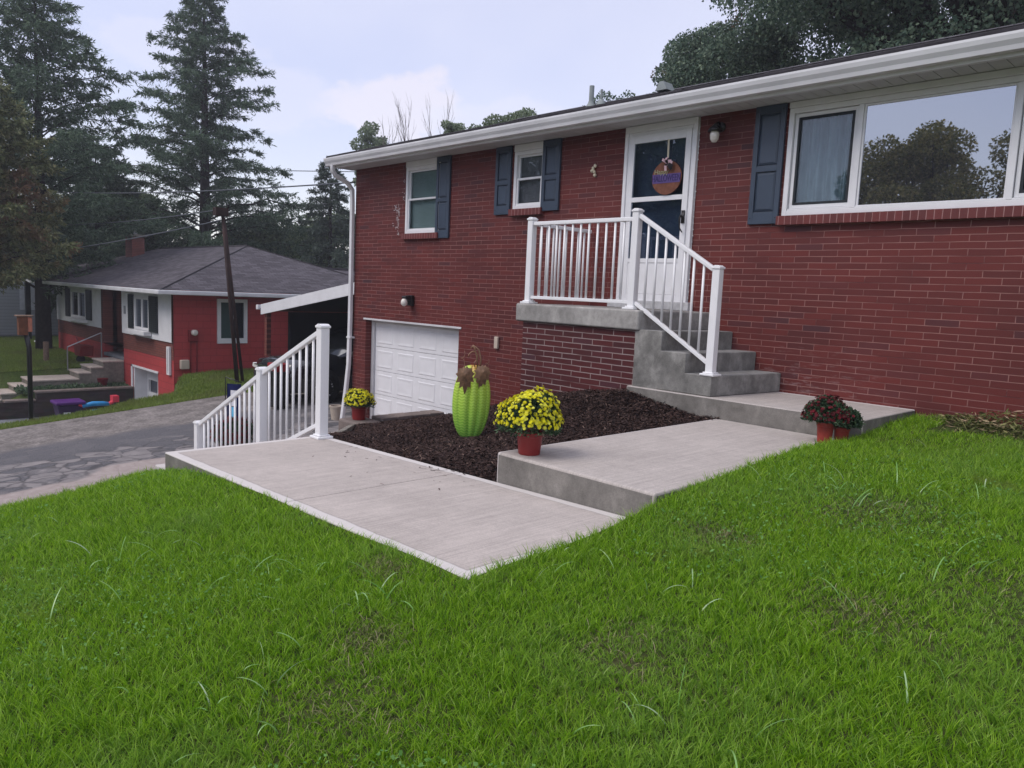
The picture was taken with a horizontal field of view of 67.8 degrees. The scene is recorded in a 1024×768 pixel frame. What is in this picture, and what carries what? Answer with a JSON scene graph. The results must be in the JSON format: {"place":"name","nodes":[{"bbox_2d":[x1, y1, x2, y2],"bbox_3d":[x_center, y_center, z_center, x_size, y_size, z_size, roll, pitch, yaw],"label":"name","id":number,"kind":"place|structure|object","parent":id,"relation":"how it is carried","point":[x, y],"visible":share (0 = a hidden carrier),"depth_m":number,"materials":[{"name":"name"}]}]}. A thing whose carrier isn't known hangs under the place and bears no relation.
{"place":"outdoors","nodes":[
{"label":"outdoors","id":0,"kind":"place"},
{"bbox_2d":[0,416,53,423],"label":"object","id":1,"kind":"structure","parent":0,"point":[7,420],"depth_m":21.77,"materials":[{"name":"grey concrete"}]},
{"bbox_2d":[50,398,85,415],"bbox_3d":[-11.822,0.677,20.297,0.710,0.490,0.650,-4,9,-44],"label":"storage tub","id":2,"kind":"object","parent":1,"relation":"on","point":[64,406],"visible":0.75,"depth_m":20.09,"materials":[{"name":"purple plastic"}]},
{"bbox_2d":[0,335,214,399],"bbox_3d":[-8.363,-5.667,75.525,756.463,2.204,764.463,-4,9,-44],"label":"ground","id":3,"kind":"structure","parent":0,"point":[9,376],"depth_m":23.70,"materials":[{"name":"green plant"}]},
{"bbox_2d":[14,315,33,419],"bbox_3d":[-11.606,-0.006,18.188,0.340,3.265,0.280,-4,9,-44],"label":"birdhouse","id":4,"kind":"object","parent":3,"relation":"on","point":[24,325],"visible":0.89,"depth_m":18.11,"materials":[{"name":"wood"}]},
{"bbox_2d":[0,240,58,335],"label":"neighboring house","id":5,"kind":"structure","parent":3,"relation":"on","point":[12,303],"depth_m":35.30,"materials":[{"name":"grey"}]},
{"bbox_2d":[19,282,34,309],"bbox_3d":[-22.436,-4.118,35.715,1.100,1.300,0.060,-4,9,-44],"label":"window","id":6,"kind":"structure","parent":5,"relation":"in","point":[21,291],"depth_m":35.47,"materials":[{"name":"grey glass"}]},
{"bbox_2d":[0,76,83,293],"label":"cedar tree","id":7,"kind":"object","parent":3,"relation":"on","point":[15,201],"visible":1,"depth_m":24.07,"materials":[{"name":"green plant"}]},
{"bbox_2d":[43,341,48,360],"bbox_3d":[-15.868,-0.968,25.955,0.166,0.950,0.166,0,7,-21],"label":"wooden post","id":8,"kind":"object","parent":3,"relation":"on","point":[46,350],"visible":0.65,"depth_m":25.88,"materials":[{"name":"brown wood"}]},
{"bbox_2d":[0,332,123,401],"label":"yard steps","id":9,"kind":"structure","parent":3,"relation":"on","point":[111,369],"depth_m":24.07,"materials":[{"name":"concrete"}]},
{"bbox_2d":[0,386,133,419],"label":"stone wall","id":10,"kind":"structure","parent":3,"relation":"on","point":[17,408],"depth_m":22.54,"materials":[{"name":"grey stone"}]},
{"bbox_2d":[13,381,128,394],"bbox_3d":[-13.423,0.117,23.321,3.136,0.386,0.723,-4,9,-44],"label":"planting","id":11,"kind":"object","parent":3,"relation":"on","point":[22,389],"visible":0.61,"depth_m":23.04,"materials":[{"name":"green plant"}]},
{"bbox_2d":[97,378,107,386],"bbox_3d":[-12.797,-0.046,23.823,0.312,0.260,0.320,-4,9,-44],"label":"red pot","id":12,"kind":"object","parent":11,"relation":"on","point":[103,381],"visible":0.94,"depth_m":23.73,"materials":[{"name":"red plastic"}]},
{"bbox_2d":[74,337,93,361],"bbox_3d":[-14.704,-1.158,26.005,0.430,0.812,1.308,-4,9,-44],"label":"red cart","id":13,"kind":"object","parent":3,"relation":"on","point":[81,351],"visible":0.95,"depth_m":25.66,"materials":[{"name":"plastic"}]},
{"bbox_2d":[0,0,183,348],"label":"conifer","id":14,"kind":"object","parent":3,"relation":"on","point":[27,82],"visible":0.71,"depth_m":28.42,"materials":[{"name":"green plant"}]},
{"bbox_2d":[32,141,158,312],"bbox_3d":[-19.363,-6.638,35.901,6.461,9.534,7.193,-4,9,-44],"label":"conifer","id":15,"kind":"object","parent":3,"relation":"on","point":[124,189],"visible":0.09,"depth_m":35.14,"materials":[{"name":"green plant"}]},
{"bbox_2d":[55,176,169,260],"bbox_3d":[-19.998,-6.307,38.458,6.474,8.225,6.554,-4,9,-44],"label":"tree","id":16,"kind":"object","parent":3,"relation":"on","point":[149,238],"visible":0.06,"depth_m":37.26,"materials":[{"name":"green plant"}]},
{"bbox_2d":[24,227,353,399],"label":"red house","id":17,"kind":"structure","parent":3,"relation":"on","point":[142,310],"depth_m":23.63,"materials":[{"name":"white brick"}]},
{"bbox_2d":[64,290,87,322],"bbox_3d":[-15.897,-2.847,27.791,0.300,1.120,2.200,-4,9,-44],"label":"window","id":18,"kind":"structure","parent":17,"relation":"in","point":[77,298],"depth_m":27.83,"materials":[{"name":"white plastic"}]},
{"bbox_2d":[126,296,150,335],"bbox_3d":[-11.237,-2.062,22.972,0.300,1.120,1.600,-4,9,-44],"label":"window","id":19,"kind":"structure","parent":17,"relation":"in","point":[141,321],"depth_m":23.00,"materials":[{"name":"white plastic"}]},
{"bbox_2d":[134,367,157,399],"bbox_3d":[-11.052,0.283,23.498,0.460,1.480,2.150,-4,9,-44],"label":"garage door","id":20,"kind":"structure","parent":17,"relation":"in","point":[145,382],"depth_m":24.11,"materials":[{"name":"white metal"}]},
{"bbox_2d":[217,299,247,343],"bbox_3d":[-8.254,-1.850,22.488,0.900,1.300,0.060,-4,9,-44],"label":"window","id":21,"kind":"structure","parent":17,"relation":"in","point":[223,319],"depth_m":22.43,"materials":[{"name":"white plastic"}]},
{"bbox_2d":[69,0,323,262],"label":"conifer","id":22,"kind":"object","parent":3,"relation":"on","point":[204,148],"visible":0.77,"depth_m":36.05,"materials":[{"name":"green plant"}]},
{"bbox_2d":[213,207,243,383],"bbox_3d":[-7.345,-2.134,19.875,0.835,4.775,0.220,-4,9,-44],"label":"utility pole","id":23,"kind":"object","parent":3,"relation":"on","point":[223,213],"visible":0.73,"depth_m":19.85,"materials":[{"name":"wood"}]},
{"bbox_2d":[41,220,219,252],"bbox_3d":[-13.549,-4.520,24.326,15.630,1.040,0.029,8,9,38],"label":"overhead cable","id":24,"kind":"object","parent":23,"relation":"attached to","point":[150,234],"visible":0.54,"depth_m":21.61,"materials":[{"name":"black rubber"}]},
{"bbox_2d":[67,210,212,224],"bbox_3d":[-16.267,-6.229,28.424,0.024,0.738,25.502,-4,10,-44],"label":"overhead cable","id":25,"kind":"object","parent":23,"relation":"attached to","point":[145,219],"visible":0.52,"depth_m":23.14,"materials":[{"name":"black rubber"}]},
{"bbox_2d":[210,416,252,445],"bbox_3d":[-3.495,1.022,9.564,0.626,1.292,0.631,-4,9,-44],"label":"bush","id":26,"kind":"object","parent":3,"relation":"on","point":[223,431],"visible":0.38,"depth_m":9.34,"materials":[{"name":"plant"}]},
{"bbox_2d":[214,213,319,294],"bbox_3d":[-13.238,-5.897,42.443,6.678,7.068,6.743,1,7,-16],"label":"tree","id":27,"kind":"object","parent":3,"relation":"on","point":[260,237],"visible":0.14,"depth_m":39.92,"materials":[{"name":"green plant"}]},
{"bbox_2d":[256,282,353,355],"bbox_3d":[-2.957,-1.302,20.738,6.520,3.600,9.800,-4,9,-44],"label":"carport","id":28,"kind":"object","parent":3,"relation":"on","point":[307,312],"visible":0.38,"depth_m":19.83,"materials":[{"name":"white metal"}]},
{"bbox_2d":[295,155,355,268],"bbox_3d":[-8.697,-6.140,36.437,4.670,9.368,4.804,1,7,-13],"label":"spruce tree","id":29,"kind":"object","parent":3,"relation":"on","point":[335,257],"visible":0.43,"depth_m":36.14,"materials":[{"name":"green plant"}]},
{"bbox_2d":[296,209,355,268],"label":"tree","id":30,"kind":"object","parent":3,"relation":"on","point":[310,226],"visible":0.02,"depth_m":43.18,"materials":[{"name":"green plant"}]},
{"bbox_2d":[337,424,354,431],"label":"edging wall","id":31,"kind":"structure","parent":3,"relation":"on","point":[348,428],"depth_m":9.39,"materials":[{"name":"grey concrete"}]},
{"bbox_2d":[349,121,387,186],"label":"tree","id":32,"kind":"object","parent":3,"relation":"on","point":[368,131],"visible":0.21,"depth_m":45.19,"materials":[{"name":"green plant"}]},
{"bbox_2d":[378,115,406,144],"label":"bare tree","id":33,"kind":"object","parent":3,"relation":"on","point":[389,132],"visible":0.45,"depth_m":41.23,"materials":[{"name":"grey plant"}]},
{"bbox_2d":[393,94,416,141],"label":"bare tree","id":34,"kind":"object","parent":3,"relation":"on","point":[401,123],"visible":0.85,"depth_m":41.61,"materials":[{"name":"grey plant"}]},
{"bbox_2d":[372,410,443,421],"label":"retaining wall","id":35,"kind":"structure","parent":3,"relation":"on","point":[396,416],"depth_m":11.40,"materials":[{"name":"stone"}]},
{"bbox_2d":[421,91,453,135],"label":"bare tree","id":36,"kind":"object","parent":3,"relation":"on","point":[437,119],"visible":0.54,"depth_m":41.41,"materials":[{"name":"grey plant"}]},
{"bbox_2d":[440,119,464,133],"bbox_3d":[-2.967,-6.652,35.583,1.380,11.103,1.293,-4,9,-44],"label":"tree","id":37,"kind":"object","parent":3,"relation":"on","point":[448,126],"visible":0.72,"depth_m":34.63,"materials":[{"name":"green plant"}]},
{"bbox_2d":[464,107,536,128],"bbox_3d":[-0.494,-6.464,33.794,3.188,11.375,3.363,-4,9,-44],"label":"tree","id":38,"kind":"object","parent":3,"relation":"on","point":[524,112],"visible":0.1,"depth_m":32.24,"materials":[{"name":"green plant"}]},
{"bbox_2d":[582,89,653,105],"bbox_3d":[3.766,-5.072,27.447,3.379,10.500,3.493,5,7,20],"label":"maple tree","id":39,"kind":"object","parent":3,"relation":"on","point":[610,95],"visible":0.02,"depth_m":26.01,"materials":[{"name":"green plant"}]},
{"bbox_2d":[323,22,1023,428],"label":"brick house","id":40,"kind":"structure","parent":3,"relation":"on","point":[853,224],"depth_m":7.80,"materials":[{"name":"red brick"}]},
{"bbox_2d":[66,182,354,193],"bbox_3d":[-13.896,-6.598,25.299,0.025,2.277,33.159,-4,9,-42],"label":"overhead cable","id":41,"kind":"object","parent":40,"relation":"attached to","point":[227,189],"visible":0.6,"depth_m":17.05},
{"bbox_2d":[133,167,355,171],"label":"overhead cable","id":42,"kind":"object","parent":40,"relation":"attached to","point":[296,170],"visible":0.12,"depth_m":41.55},
{"bbox_2d":[401,295,413,305],"bbox_3d":[-1.690,-1.337,12.237,0.209,0.180,0.120,-4,9,-44],"label":"wall lamp","id":43,"kind":"object","parent":40,"relation":"attached to","point":[407,300],"visible":1,"depth_m":12.21,"materials":[{"name":"black metal"}]},
{"bbox_2d":[370,320,458,418],"bbox_3d":[-1.608,0.069,12.644,0.080,2.160,2.540,-4,9,-44],"label":"garage door","id":44,"kind":"structure","parent":40,"relation":"in","point":[397,383],"depth_m":12.68,"materials":[{"name":"white paint"}]},
{"bbox_2d":[405,157,440,233],"bbox_3d":[-1.335,-2.923,12.035,0.225,1.182,0.930,-4,9,-44],"label":"window","id":45,"kind":"structure","parent":40,"relation":"in","point":[422,195],"depth_m":12.10,"materials":[{"name":"white plastic"}]},
{"bbox_2d":[513,141,542,208],"bbox_3d":[0.253,-2.805,10.292,0.100,0.861,0.580,-4,9,-44],"label":"window","id":46,"kind":"structure","parent":40,"relation":"in","point":[529,156],"depth_m":10.35,"materials":[{"name":"white plastic"}]},
{"bbox_2d":[590,164,596,176],"bbox_3d":[1.011,-2.645,9.438,0.048,0.163,0.089,-4,9,-44],"label":"wall ornament","id":47,"kind":"object","parent":40,"relation":"attached to","point":[592,170],"depth_m":9.42,"materials":[{"name":"beige metal"}]},
{"bbox_2d":[607,116,700,310],"bbox_3d":[1.704,-1.936,8.860,0.318,2.117,1.150,-4,9,-44],"label":"door","id":48,"kind":"structure","parent":40,"relation":"in","point":[646,146],"depth_m":8.82,"materials":[{"name":"white plastic"}]},
{"bbox_2d":[652,139,681,194],"bbox_3d":[1.739,-2.456,8.606,0.068,0.615,0.402,-4,9,-44],"label":"door sign","id":49,"kind":"object","parent":48,"relation":"hanging from","point":[667,176],"visible":1,"depth_m":8.61,"materials":[{"name":"orange wood"}]},
{"bbox_2d":[708,121,725,142],"bbox_3d":[2.173,-2.682,8.107,0.205,0.232,0.150,-4,9,-44],"label":"wall lamp","id":50,"kind":"object","parent":40,"relation":"attached to","point":[714,130],"visible":1,"depth_m":8.06,"materials":[{"name":"white glass"}]},
{"bbox_2d":[781,66,1023,215],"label":"window","id":51,"kind":"structure","parent":40,"relation":"in","point":[953,142],"depth_m":6.83,"materials":[{"name":"white plastic"}]},
{"bbox_2d":[650,11,808,92],"bbox_3d":[6.800,-5.310,24.341,5.995,11.979,5.445,-4,9,-44],"label":"maple tree","id":52,"kind":"object","parent":3,"relation":"on","point":[717,51],"visible":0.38,"depth_m":21.88,"materials":[{"name":"green plant"}]},
{"bbox_2d":[701,0,1023,71],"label":"maple tree","id":53,"kind":"object","parent":3,"relation":"on","point":[854,26],"visible":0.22,"depth_m":17.35,"materials":[{"name":"green plant"}]},
{"bbox_2d":[0,336,253,429],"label":"verge grass","id":54,"kind":"structure","parent":0,"point":[13,354],"depth_m":20.79,"materials":[{"name":"green plant"}]},
{"bbox_2d":[78,395,118,409],"bbox_3d":[-11.154,0.601,20.545,0.976,0.540,0.240,-4,9,-44],"label":"toy seesaw","id":55,"kind":"object","parent":54,"relation":"on","point":[114,398],"visible":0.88,"depth_m":20.56,"materials":[{"name":"blue plastic"}]},
{"bbox_2d":[0,390,460,505],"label":"driveway","id":56,"kind":"structure","parent":0,"point":[43,459],"depth_m":13.87,"materials":[{"name":"grey asphalt"}]},
{"bbox_2d":[225,377,241,429],"bbox_3d":[-3.504,0.670,9.579,0.212,1.526,0.028,3,7,2],"label":"garden flag","id":57,"kind":"object","parent":56,"relation":"on","point":[232,389],"visible":0.48,"depth_m":9.52,"materials":[{"name":"blue fabric"}]},
{"bbox_2d":[267,362,285,407],"bbox_3d":[-5.140,0.025,16.743,0.320,0.980,0.440,-4,9,-44],"label":"storage bin","id":58,"kind":"object","parent":56,"relation":"on","point":[278,388],"visible":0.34,"depth_m":16.62,"materials":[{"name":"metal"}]},
{"bbox_2d":[251,327,352,402],"bbox_3d":[-3.967,-0.543,19.184,4.760,1.740,2.120,-4,9,-44],"label":"parked car","id":59,"kind":"object","parent":56,"relation":"on","point":[337,351],"visible":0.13,"depth_m":17.84,"materials":[{"name":"black paint"}]},
{"bbox_2d":[329,405,340,419],"bbox_3d":[-3.553,0.578,15.426,0.290,0.285,0.290,-4,9,-44],"label":"planter pot","id":60,"kind":"object","parent":56,"relation":"on","point":[335,410],"visible":0.74,"depth_m":15.32,"materials":[{"name":"ceramic"}]},
{"bbox_2d":[339,417,379,429],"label":"stone block","id":61,"kind":"structure","parent":56,"relation":"on","point":[344,422],"depth_m":10.98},
{"bbox_2d":[343,388,376,419],"bbox_3d":[-2.198,0.288,11.029,0.444,0.457,0.444,-4,9,-44],"label":"potted mum","id":62,"kind":"object","parent":61,"relation":"on","point":[362,398],"visible":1,"depth_m":10.94,"materials":[{"name":"yellow plant"}]},
{"bbox_2d":[165,437,458,502],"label":"path","id":63,"kind":"structure","parent":0,"point":[293,469],"depth_m":5.51,"materials":[{"name":"concrete"}]},
{"bbox_2d":[287,473,625,579],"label":"path","id":64,"kind":"structure","parent":0,"point":[457,522],"depth_m":4.26,"materials":[{"name":"concrete"}]},
{"bbox_2d":[0,0,949,251],"label":"sky","id":65,"kind":"structure","parent":0,"point":[339,66],"materials":[{"name":"white"}]},
{"bbox_2d":[0,412,1023,767],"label":"lawn","id":66,"kind":"structure","parent":0,"point":[616,662],"depth_m":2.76,"materials":[{"name":"plant"}]},
{"bbox_2d":[155,464,164,469],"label":"garden stairs","id":67,"kind":"structure","parent":66,"relation":"on","point":[159,466],"depth_m":6.20,"materials":[{"name":"concrete"}]},
{"bbox_2d":[193,324,332,448],"bbox_3d":[-2.613,0.457,7.666,0.150,2.282,2.860,-4,9,-44],"label":"stair railing","id":68,"kind":"object","parent":67,"relation":"on","point":[260,381],"visible":0.62,"depth_m":7.20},
{"bbox_2d":[924,408,1023,444],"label":"grass clippings","id":69,"kind":"object","parent":66,"relation":"on","point":[953,421],"depth_m":6.28,"materials":[{"name":"beige plant"}]},
{"bbox_2d":[312,388,719,489],"bbox_3d":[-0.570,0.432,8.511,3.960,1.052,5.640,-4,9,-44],"label":"mulch bed","id":70,"kind":"object","parent":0,"point":[594,414],"visible":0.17,"depth_m":7.08,"materials":[{"name":"brown wood"}]},
{"bbox_2d":[452,345,490,436],"bbox_3d":[-0.376,0.213,7.178,0.372,1.164,0.177,2,7,-14],"label":"metal pumpkin","id":71,"kind":"object","parent":70,"relation":"on","point":[471,402],"visible":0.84,"depth_m":7.15,"materials":[{"name":"green metal"}]},
{"bbox_2d":[516,303,780,396],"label":"front steps","id":72,"kind":"structure","parent":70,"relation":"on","point":[567,348],"depth_m":7.98,"materials":[{"name":"concrete"}]},
{"bbox_2d":[520,208,724,376],"bbox_3d":[1.403,-1.038,8.323,1.105,1.598,2.620,-4,9,-44],"label":"porch railing","id":73,"kind":"object","parent":72,"relation":"on","point":[637,219],"visible":1,"depth_m":7.78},
{"bbox_2d":[497,419,832,515],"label":"path","id":74,"kind":"structure","parent":0,"point":[618,474],"depth_m":5.08,"materials":[{"name":"concrete"}]},
{"bbox_2d":[493,386,563,455],"bbox_3d":[0.112,0.237,5.093,0.469,0.471,0.482,3,7,8],"label":"potted mum","id":75,"kind":"object","parent":74,"relation":"on","point":[536,409],"visible":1,"depth_m":5.00,"materials":[{"name":"yellow plant"}]},
{"bbox_2d":[800,393,853,442],"bbox_3d":[2.493,0.269,6.037,0.393,0.397,0.384,4,7,10],"label":"potted mum","id":76,"kind":"object","parent":74,"relation":"on","point":[829,407],"visible":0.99,"depth_m":5.95,"materials":[{"name":"plant"}]},
{"bbox_2d":[824,406,865,439],"bbox_3d":[2.628,0.315,6.039,0.299,0.316,0.300,-4,9,-44],"label":"potted mum","id":77,"kind":"object","parent":74,"relation":"on","point":[841,431],"visible":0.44,"depth_m":5.97,"materials":[{"name":"plant"}]},
{"bbox_2d":[627,385,914,438],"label":"path","id":78,"kind":"structure","parent":0,"point":[779,410],"depth_m":6.92,"materials":[{"name":"concrete"}]}
]}

